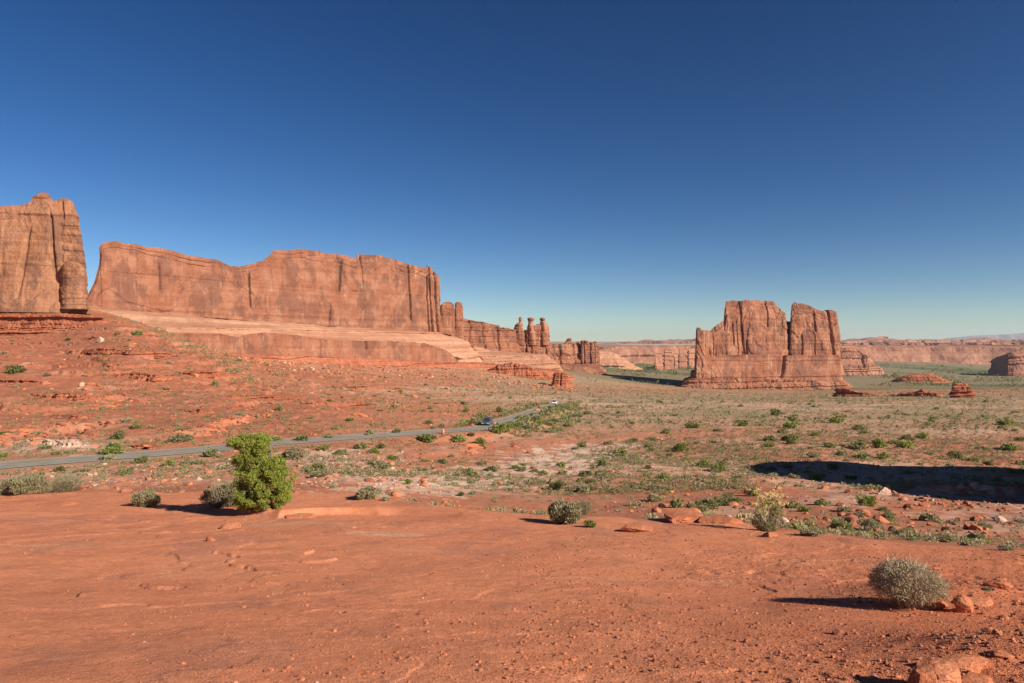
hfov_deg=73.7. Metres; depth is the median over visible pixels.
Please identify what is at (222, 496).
sagebrush
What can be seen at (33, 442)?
outcrop
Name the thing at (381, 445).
olive shrub
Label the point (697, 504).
olive shrub
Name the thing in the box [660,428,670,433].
green shrub
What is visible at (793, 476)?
sagebrush
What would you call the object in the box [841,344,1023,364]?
mesa
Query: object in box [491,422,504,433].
green shrub
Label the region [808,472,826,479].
green shrub
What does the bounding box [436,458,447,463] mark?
olive shrub
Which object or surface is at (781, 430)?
olive shrub
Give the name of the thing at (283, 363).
talus
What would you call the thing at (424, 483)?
rubble
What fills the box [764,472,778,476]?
sagebrush
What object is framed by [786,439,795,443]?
dark shrub
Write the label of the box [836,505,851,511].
sagebrush
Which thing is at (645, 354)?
mesa
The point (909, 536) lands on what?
sagebrush
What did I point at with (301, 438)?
dark shrub
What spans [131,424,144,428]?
olive shrub
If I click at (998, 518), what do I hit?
boulder
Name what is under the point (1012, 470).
olive shrub
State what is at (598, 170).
sky
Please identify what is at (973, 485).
boulder
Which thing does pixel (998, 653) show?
boulder
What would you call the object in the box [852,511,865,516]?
sagebrush
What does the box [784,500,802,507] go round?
olive shrub
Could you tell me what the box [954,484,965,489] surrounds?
boulder
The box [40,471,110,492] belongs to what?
sagebrush
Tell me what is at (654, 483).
scrub
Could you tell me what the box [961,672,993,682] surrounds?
boulder
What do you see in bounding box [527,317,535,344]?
rock spire
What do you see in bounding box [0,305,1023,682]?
ground
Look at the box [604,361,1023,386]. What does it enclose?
valley thicket
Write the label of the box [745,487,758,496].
dark shrub
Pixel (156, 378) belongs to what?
layered ledge
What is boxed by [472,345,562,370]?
slickrock bench
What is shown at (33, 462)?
road
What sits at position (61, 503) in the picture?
boulder
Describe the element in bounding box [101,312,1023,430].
scrub
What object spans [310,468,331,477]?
sagebrush
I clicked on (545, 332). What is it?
rock spire
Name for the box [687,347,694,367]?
rock fin
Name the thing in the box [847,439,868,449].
olive shrub
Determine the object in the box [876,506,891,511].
olive shrub
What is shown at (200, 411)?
layered ledge
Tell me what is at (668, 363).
rock fin
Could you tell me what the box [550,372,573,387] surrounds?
rock stub
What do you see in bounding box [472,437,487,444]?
green shrub
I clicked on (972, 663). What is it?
boulder
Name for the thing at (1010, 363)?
rock dome
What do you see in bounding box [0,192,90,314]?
sandstone butte
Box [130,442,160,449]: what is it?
layered ledge
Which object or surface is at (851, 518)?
valley stones
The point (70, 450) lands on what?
olive shrub
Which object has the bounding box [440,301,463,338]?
sandstone pillar
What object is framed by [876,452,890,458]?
green shrub
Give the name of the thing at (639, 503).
sagebrush
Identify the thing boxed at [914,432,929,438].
green shrub
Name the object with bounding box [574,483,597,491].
sagebrush
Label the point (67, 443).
layered ledge
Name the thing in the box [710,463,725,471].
green shrub
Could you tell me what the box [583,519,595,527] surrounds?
green shrub
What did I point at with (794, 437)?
olive shrub
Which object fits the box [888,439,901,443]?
green shrub
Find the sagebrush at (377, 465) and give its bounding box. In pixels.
[370,461,393,468]
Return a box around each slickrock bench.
[89,306,482,362]
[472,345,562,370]
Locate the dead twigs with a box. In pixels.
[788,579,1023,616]
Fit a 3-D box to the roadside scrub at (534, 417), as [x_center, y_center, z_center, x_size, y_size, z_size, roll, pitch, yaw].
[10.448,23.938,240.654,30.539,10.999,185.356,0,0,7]
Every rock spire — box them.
[514,317,524,344]
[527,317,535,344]
[540,317,549,344]
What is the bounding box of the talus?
[203,346,574,409]
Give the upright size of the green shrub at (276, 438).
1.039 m
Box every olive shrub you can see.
[31,471,44,475]
[38,445,52,448]
[50,451,61,454]
[52,465,66,471]
[62,449,77,453]
[116,468,134,475]
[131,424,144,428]
[133,455,149,462]
[202,448,218,456]
[324,433,333,437]
[334,449,347,454]
[353,442,367,448]
[364,430,373,434]
[376,443,384,448]
[398,479,412,483]
[424,420,433,423]
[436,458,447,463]
[461,468,476,476]
[486,465,497,471]
[517,466,525,471]
[537,470,548,475]
[557,470,567,474]
[564,423,573,426]
[576,442,586,446]
[587,478,597,483]
[594,469,608,473]
[629,437,639,442]
[670,496,683,507]
[685,500,708,511]
[702,497,719,508]
[713,491,742,505]
[762,435,776,441]
[770,409,781,415]
[777,428,790,432]
[780,434,798,441]
[781,464,793,467]
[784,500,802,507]
[786,416,797,420]
[826,462,839,469]
[827,518,854,531]
[836,450,848,455]
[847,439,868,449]
[852,424,867,429]
[853,452,870,458]
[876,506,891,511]
[876,511,897,521]
[899,434,915,440]
[944,450,962,458]
[965,456,982,460]
[982,459,995,465]
[1006,468,1018,473]
[1013,436,1023,440]
[1014,459,1023,464]
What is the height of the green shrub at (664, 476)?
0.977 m
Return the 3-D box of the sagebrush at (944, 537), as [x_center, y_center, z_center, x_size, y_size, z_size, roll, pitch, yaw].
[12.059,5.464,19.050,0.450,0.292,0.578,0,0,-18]
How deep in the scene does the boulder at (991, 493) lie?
68.88 m
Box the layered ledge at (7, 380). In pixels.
[0,378,51,382]
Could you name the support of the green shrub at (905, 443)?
on the ground
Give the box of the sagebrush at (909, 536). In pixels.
[901,532,922,539]
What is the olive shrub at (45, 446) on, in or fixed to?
on the ground
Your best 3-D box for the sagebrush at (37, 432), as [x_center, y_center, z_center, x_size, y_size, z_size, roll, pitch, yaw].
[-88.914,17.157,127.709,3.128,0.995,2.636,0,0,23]
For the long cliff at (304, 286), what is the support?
on the slickrock bench at (461, 350)
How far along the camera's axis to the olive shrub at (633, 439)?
152.27 m
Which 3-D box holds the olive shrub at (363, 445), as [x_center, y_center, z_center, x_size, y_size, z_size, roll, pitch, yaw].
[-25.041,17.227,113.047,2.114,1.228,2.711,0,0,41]
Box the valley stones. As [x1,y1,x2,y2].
[0,340,1023,537]
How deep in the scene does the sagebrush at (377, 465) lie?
86.21 m
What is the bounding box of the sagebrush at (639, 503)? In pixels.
[628,501,643,505]
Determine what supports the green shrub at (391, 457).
on the ground
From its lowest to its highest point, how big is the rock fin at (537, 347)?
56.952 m
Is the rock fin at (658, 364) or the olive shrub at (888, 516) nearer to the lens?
the olive shrub at (888, 516)
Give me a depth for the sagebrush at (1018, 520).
46.59 m
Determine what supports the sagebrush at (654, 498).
on the ground
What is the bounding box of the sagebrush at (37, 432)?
[30,431,43,436]
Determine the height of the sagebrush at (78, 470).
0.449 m
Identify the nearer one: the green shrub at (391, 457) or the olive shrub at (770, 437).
the green shrub at (391, 457)
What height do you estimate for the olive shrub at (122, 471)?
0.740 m
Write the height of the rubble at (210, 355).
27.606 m
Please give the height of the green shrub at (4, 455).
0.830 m
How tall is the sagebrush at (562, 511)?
0.664 m
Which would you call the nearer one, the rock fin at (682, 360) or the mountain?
the rock fin at (682, 360)
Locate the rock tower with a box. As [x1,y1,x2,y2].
[678,300,853,389]
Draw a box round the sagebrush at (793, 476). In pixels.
[788,473,800,478]
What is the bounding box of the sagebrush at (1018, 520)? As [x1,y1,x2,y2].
[1012,518,1023,522]
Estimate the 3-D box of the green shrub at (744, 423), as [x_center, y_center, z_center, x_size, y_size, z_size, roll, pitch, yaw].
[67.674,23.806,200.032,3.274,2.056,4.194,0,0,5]
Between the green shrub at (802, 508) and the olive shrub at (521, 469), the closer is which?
the green shrub at (802, 508)
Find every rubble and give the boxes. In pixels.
[5,448,443,493]
[108,318,254,382]
[829,482,1023,518]
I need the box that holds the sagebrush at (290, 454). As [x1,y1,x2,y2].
[280,446,306,459]
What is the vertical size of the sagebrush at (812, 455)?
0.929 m
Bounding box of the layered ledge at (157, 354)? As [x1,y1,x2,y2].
[80,348,177,357]
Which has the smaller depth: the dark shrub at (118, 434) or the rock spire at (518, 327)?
the dark shrub at (118, 434)
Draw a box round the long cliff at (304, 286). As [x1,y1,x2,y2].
[88,241,442,332]
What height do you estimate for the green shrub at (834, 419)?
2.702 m
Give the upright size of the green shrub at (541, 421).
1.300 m
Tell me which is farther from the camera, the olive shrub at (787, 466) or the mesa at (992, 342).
the mesa at (992, 342)
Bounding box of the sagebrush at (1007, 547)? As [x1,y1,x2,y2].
[997,543,1014,550]
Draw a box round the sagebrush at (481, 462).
[476,460,486,464]
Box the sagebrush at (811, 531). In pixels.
[799,526,827,535]
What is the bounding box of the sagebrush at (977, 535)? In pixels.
[966,530,985,538]
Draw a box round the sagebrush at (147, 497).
[129,486,161,506]
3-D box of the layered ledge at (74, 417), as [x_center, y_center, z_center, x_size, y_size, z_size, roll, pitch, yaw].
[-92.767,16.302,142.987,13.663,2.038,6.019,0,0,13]
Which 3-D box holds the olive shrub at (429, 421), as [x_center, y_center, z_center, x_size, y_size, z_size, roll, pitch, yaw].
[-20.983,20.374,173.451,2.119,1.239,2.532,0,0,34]
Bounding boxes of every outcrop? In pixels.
[29,441,39,444]
[40,381,51,384]
[832,388,942,396]
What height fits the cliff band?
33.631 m
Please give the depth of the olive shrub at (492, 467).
94.08 m
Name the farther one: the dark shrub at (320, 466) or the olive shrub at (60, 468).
the olive shrub at (60, 468)
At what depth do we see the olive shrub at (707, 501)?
53.94 m
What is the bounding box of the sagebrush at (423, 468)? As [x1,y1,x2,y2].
[412,466,429,471]
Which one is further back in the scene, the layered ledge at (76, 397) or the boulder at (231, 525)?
the layered ledge at (76, 397)
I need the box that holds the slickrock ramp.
[599,350,642,369]
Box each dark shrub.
[4,364,27,373]
[110,430,126,439]
[294,435,308,440]
[306,462,327,471]
[549,480,563,489]
[578,470,591,476]
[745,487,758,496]
[765,466,776,470]
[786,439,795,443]
[845,475,857,479]
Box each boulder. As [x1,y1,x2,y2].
[36,501,78,505]
[128,342,137,346]
[206,537,215,540]
[220,522,240,528]
[284,513,316,518]
[621,523,652,531]
[663,508,702,522]
[698,515,743,523]
[763,532,777,536]
[878,487,890,494]
[907,656,960,682]
[921,599,948,609]
[937,654,988,672]
[952,595,973,612]
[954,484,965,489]
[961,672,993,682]
[967,596,993,606]
[969,482,977,489]
[970,516,979,520]
[976,485,994,491]
[982,579,1013,589]
[983,649,1013,658]
[987,491,994,495]
[991,516,1006,521]
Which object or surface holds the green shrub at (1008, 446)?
on the ground
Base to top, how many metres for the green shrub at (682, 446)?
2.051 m
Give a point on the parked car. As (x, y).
(487, 421)
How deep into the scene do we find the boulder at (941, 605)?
6.97 m
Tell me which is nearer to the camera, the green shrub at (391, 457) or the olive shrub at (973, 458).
the green shrub at (391, 457)
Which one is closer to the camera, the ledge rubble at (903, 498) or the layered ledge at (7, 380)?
the ledge rubble at (903, 498)
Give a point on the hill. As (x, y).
(868, 339)
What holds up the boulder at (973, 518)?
on the ground
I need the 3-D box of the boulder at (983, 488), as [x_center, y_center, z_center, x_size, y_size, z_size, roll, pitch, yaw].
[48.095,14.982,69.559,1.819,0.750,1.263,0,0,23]
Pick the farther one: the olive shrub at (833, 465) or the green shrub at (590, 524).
the olive shrub at (833, 465)
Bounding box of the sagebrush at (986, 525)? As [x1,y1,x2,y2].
[977,520,992,528]
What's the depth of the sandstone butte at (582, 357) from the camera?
1267.13 m
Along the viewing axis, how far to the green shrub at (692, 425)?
191.34 m
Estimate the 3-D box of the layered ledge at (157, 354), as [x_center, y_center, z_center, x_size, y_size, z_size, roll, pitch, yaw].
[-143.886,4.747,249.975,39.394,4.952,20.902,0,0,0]
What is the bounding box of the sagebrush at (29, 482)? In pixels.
[0,472,51,494]
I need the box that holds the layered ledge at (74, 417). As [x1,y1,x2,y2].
[49,414,92,420]
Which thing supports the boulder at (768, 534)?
on the ground
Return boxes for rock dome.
[988,349,1023,376]
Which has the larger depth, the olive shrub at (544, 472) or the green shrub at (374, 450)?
the green shrub at (374, 450)
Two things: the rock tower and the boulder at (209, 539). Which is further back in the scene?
the rock tower
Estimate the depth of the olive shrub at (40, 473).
80.72 m
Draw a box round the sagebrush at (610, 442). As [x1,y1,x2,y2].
[604,440,613,444]
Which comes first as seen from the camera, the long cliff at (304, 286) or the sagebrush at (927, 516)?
the sagebrush at (927, 516)
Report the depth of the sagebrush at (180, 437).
117.27 m
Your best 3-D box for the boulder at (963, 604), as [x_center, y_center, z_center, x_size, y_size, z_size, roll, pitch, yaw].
[4.511,2.642,6.824,0.195,0.205,0.125,0,0,22]
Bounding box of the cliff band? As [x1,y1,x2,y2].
[168,332,458,362]
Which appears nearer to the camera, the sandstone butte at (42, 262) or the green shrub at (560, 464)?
the green shrub at (560, 464)
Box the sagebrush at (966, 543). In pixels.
[956,539,978,546]
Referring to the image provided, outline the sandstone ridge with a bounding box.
[841,347,883,375]
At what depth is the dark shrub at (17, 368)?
213.21 m
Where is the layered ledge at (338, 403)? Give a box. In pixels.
[299,401,370,406]
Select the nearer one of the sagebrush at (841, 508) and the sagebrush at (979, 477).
the sagebrush at (841, 508)
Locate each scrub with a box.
[0,383,1023,495]
[33,471,1023,547]
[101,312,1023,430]
[455,400,583,436]
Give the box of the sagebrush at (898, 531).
[891,528,910,534]
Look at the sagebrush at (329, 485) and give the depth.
55.13 m
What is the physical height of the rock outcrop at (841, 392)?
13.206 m
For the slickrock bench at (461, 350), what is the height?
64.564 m
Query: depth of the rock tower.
1131.45 m
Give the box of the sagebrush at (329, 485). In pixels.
[323,482,336,487]
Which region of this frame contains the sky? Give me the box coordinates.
[0,0,1023,341]
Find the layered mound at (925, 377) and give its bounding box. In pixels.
[891,373,952,382]
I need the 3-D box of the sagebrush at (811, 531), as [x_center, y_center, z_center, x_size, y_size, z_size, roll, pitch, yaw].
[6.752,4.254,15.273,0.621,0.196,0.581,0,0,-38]
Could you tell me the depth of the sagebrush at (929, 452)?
130.67 m
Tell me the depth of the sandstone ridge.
1818.65 m
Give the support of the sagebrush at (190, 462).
on the ground
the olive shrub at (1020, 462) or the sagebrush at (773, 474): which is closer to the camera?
the sagebrush at (773, 474)
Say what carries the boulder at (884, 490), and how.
on the ground
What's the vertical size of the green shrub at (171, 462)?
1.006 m
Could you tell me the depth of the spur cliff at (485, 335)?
963.10 m
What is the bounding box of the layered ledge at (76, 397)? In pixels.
[31,392,106,400]
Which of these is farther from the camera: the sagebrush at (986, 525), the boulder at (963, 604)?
the sagebrush at (986, 525)
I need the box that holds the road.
[0,403,565,468]
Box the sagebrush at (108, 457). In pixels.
[98,453,115,459]
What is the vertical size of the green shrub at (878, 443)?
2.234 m
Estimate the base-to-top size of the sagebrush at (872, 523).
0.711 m
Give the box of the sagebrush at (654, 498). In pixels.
[643,493,666,501]
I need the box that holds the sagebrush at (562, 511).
[547,498,582,524]
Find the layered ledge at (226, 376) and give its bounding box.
[179,370,246,380]
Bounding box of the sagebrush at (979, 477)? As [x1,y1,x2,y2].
[971,476,987,480]
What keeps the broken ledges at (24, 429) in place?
on the ground
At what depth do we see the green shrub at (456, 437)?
133.97 m
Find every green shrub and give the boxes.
[0,452,8,457]
[98,441,125,454]
[130,331,142,334]
[160,459,176,465]
[271,435,281,440]
[317,444,328,450]
[368,447,380,452]
[385,454,399,460]
[416,434,437,442]
[451,434,467,442]
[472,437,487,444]
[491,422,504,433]
[536,419,545,423]
[556,461,565,467]
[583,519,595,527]
[597,459,607,465]
[613,448,628,455]
[655,472,668,479]
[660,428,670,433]
[672,442,689,451]
[685,422,699,427]
[695,459,711,466]
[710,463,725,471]
[738,419,747,425]
[763,442,773,446]
[783,420,797,428]
[798,506,811,511]
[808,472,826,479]
[813,498,831,505]
[823,442,835,447]
[829,415,843,422]
[855,493,878,506]
[872,438,888,448]
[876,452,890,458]
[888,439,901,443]
[896,439,914,448]
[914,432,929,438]
[995,419,1014,424]
[1001,442,1018,450]
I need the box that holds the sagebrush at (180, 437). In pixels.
[167,432,193,441]
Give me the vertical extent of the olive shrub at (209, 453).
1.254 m
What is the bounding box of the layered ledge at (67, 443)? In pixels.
[24,438,96,448]
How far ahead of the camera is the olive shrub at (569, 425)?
182.06 m
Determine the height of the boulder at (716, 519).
0.285 m
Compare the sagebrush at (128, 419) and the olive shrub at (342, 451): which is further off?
the sagebrush at (128, 419)
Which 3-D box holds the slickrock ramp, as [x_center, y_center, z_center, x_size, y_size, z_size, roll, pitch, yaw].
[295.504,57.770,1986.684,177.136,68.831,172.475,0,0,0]
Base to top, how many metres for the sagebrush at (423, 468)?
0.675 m
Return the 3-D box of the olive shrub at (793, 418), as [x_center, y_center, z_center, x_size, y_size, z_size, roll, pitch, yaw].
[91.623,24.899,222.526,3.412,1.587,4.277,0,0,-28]
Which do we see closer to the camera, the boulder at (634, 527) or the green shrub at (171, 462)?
the boulder at (634, 527)
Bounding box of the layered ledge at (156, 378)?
[114,372,179,383]
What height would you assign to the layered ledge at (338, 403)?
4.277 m
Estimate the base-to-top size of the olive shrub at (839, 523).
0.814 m
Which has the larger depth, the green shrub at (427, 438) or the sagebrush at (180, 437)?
the green shrub at (427, 438)
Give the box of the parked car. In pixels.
[481,417,492,424]
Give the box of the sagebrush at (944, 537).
[933,532,954,542]
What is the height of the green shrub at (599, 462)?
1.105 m
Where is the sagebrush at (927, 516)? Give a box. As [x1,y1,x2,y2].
[919,512,943,520]
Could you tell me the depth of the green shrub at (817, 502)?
53.73 m
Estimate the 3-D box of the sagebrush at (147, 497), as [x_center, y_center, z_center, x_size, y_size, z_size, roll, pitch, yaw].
[-12.329,5.312,23.181,1.056,0.706,1.032,0,0,0]
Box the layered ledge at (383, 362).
[229,353,575,379]
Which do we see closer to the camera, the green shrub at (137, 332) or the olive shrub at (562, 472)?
the olive shrub at (562, 472)
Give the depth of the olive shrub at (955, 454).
126.81 m
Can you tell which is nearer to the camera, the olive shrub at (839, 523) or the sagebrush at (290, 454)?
the olive shrub at (839, 523)
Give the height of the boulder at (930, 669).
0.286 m
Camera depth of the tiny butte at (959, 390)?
482.93 m
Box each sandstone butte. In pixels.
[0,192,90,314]
[552,338,607,374]
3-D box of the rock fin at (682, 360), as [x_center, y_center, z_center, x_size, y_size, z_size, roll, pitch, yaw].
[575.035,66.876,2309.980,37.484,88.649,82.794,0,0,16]
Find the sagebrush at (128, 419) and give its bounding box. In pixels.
[119,417,134,422]
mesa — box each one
[599,345,853,363]
[841,340,1023,345]
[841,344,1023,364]
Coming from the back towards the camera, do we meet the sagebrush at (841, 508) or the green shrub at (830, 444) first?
the green shrub at (830, 444)
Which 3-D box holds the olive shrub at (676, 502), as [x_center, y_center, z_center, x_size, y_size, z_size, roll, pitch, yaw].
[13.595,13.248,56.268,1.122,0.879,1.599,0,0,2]
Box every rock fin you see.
[521,324,551,358]
[653,352,663,369]
[663,349,674,369]
[674,351,678,368]
[678,348,686,367]
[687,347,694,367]
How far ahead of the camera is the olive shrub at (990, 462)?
116.21 m
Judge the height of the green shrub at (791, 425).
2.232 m
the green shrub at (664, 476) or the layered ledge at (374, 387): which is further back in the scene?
the layered ledge at (374, 387)
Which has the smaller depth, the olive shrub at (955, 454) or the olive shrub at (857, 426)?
the olive shrub at (955, 454)
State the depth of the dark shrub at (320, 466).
76.47 m
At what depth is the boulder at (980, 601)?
7.02 m
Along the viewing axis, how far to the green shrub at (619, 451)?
123.47 m
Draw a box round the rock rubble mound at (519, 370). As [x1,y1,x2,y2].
[486,362,552,381]
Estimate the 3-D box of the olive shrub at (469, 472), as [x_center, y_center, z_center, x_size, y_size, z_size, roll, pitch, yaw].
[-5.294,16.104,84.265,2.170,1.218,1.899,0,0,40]
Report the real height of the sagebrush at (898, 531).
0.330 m
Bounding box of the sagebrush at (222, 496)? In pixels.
[198,482,251,507]
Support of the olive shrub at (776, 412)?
on the ground
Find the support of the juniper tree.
on the ground
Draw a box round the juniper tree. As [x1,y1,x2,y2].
[225,432,297,510]
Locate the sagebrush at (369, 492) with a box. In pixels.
[355,485,382,499]
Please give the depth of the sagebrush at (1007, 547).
12.92 m
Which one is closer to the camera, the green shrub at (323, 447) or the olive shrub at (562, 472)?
the olive shrub at (562, 472)
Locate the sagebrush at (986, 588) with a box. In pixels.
[982,586,991,590]
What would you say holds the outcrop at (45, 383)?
on the ground
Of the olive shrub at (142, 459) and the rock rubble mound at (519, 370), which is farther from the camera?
the rock rubble mound at (519, 370)
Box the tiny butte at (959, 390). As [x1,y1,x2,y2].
[947,383,976,397]
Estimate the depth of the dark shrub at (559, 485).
76.31 m
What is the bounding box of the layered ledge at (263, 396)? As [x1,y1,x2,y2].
[226,394,299,401]
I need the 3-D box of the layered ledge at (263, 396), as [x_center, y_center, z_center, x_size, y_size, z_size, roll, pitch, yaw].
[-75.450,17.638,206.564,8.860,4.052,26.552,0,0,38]
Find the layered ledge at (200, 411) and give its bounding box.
[183,408,214,414]
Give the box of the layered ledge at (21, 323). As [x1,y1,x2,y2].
[0,313,108,334]
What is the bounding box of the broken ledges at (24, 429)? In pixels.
[0,319,483,454]
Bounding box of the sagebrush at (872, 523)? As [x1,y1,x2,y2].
[857,517,885,530]
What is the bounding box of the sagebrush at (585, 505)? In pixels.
[570,498,591,514]
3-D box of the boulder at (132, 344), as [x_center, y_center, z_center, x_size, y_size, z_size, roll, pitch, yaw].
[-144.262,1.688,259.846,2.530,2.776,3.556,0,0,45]
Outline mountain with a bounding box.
[943,333,1023,339]
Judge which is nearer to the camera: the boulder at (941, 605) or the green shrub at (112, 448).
the boulder at (941, 605)
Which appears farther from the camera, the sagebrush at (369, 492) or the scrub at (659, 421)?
the scrub at (659, 421)
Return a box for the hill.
[608,336,1023,343]
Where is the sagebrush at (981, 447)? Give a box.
[973,445,989,449]
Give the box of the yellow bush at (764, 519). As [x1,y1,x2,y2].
[747,486,788,531]
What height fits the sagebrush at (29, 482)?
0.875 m
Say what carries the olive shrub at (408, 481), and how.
on the ground
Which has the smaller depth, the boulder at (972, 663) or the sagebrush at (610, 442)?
the boulder at (972, 663)
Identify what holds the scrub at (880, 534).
on the ground
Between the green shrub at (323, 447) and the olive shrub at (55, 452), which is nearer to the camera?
the olive shrub at (55, 452)
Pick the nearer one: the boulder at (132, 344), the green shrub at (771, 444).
the green shrub at (771, 444)
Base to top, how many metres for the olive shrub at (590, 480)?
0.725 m
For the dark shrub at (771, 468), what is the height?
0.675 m
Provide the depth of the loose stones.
5.83 m
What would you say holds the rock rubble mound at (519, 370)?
on the ground
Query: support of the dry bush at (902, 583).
on the ground
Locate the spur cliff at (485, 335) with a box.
[463,318,553,358]
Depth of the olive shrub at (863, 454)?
123.58 m
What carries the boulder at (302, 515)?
on the ground
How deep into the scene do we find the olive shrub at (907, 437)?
157.51 m
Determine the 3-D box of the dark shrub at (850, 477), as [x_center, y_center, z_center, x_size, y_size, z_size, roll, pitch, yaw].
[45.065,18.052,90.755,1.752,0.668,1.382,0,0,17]
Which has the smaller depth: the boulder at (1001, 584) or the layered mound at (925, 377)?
the boulder at (1001, 584)
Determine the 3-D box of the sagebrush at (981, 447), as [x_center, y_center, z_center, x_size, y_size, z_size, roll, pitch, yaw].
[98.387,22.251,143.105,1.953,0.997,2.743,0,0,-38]
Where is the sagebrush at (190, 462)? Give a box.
[179,459,206,464]
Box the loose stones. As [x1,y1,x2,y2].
[753,575,1023,676]
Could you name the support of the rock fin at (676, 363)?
on the ground
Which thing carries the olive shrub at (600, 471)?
on the ground
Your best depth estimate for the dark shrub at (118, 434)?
119.33 m
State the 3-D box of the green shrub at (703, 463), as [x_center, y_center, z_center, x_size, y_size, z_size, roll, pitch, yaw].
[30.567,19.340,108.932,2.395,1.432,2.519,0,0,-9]
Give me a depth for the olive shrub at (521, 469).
94.88 m
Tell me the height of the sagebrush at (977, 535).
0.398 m
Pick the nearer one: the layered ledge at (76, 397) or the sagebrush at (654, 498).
the sagebrush at (654, 498)
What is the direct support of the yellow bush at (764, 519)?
on the ground
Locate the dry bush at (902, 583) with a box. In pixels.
[863,552,953,614]
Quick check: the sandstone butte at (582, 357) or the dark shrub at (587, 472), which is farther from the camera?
the sandstone butte at (582, 357)
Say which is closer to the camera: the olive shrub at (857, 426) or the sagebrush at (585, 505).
the sagebrush at (585, 505)
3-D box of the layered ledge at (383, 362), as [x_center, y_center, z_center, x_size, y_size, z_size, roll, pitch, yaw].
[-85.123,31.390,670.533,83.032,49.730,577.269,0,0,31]
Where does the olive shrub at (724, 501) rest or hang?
on the ground
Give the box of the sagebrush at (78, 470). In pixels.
[70,468,92,471]
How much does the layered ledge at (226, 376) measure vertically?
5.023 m
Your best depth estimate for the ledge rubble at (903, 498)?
63.55 m
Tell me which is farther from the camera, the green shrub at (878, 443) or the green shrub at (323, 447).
the green shrub at (878, 443)
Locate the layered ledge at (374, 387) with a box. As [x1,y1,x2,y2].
[334,386,419,390]
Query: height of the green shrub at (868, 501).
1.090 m
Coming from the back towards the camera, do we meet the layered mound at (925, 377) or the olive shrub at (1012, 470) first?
the layered mound at (925, 377)
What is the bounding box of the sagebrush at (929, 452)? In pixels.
[922,451,934,454]
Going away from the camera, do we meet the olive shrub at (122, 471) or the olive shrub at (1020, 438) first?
the olive shrub at (122, 471)
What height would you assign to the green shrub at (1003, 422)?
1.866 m
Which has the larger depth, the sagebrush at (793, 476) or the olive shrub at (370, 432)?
the olive shrub at (370, 432)
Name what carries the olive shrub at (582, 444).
on the ground
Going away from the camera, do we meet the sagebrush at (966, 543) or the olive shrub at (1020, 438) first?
the sagebrush at (966, 543)
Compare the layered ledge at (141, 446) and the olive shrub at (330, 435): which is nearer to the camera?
the layered ledge at (141, 446)
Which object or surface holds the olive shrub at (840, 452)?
on the ground
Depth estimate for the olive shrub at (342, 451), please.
106.62 m
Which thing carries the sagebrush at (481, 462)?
on the ground
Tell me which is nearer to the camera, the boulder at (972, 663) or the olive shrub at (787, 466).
the boulder at (972, 663)
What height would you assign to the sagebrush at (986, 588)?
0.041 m
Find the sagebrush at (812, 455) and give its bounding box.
[806,452,818,457]
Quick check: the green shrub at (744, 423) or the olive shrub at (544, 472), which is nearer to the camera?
the olive shrub at (544, 472)
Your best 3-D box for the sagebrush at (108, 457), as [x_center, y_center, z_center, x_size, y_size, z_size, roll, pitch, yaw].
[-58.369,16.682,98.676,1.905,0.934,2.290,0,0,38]
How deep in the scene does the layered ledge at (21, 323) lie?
331.64 m
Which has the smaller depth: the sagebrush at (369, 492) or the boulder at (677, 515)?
the boulder at (677, 515)
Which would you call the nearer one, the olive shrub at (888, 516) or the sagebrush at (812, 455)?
the olive shrub at (888, 516)

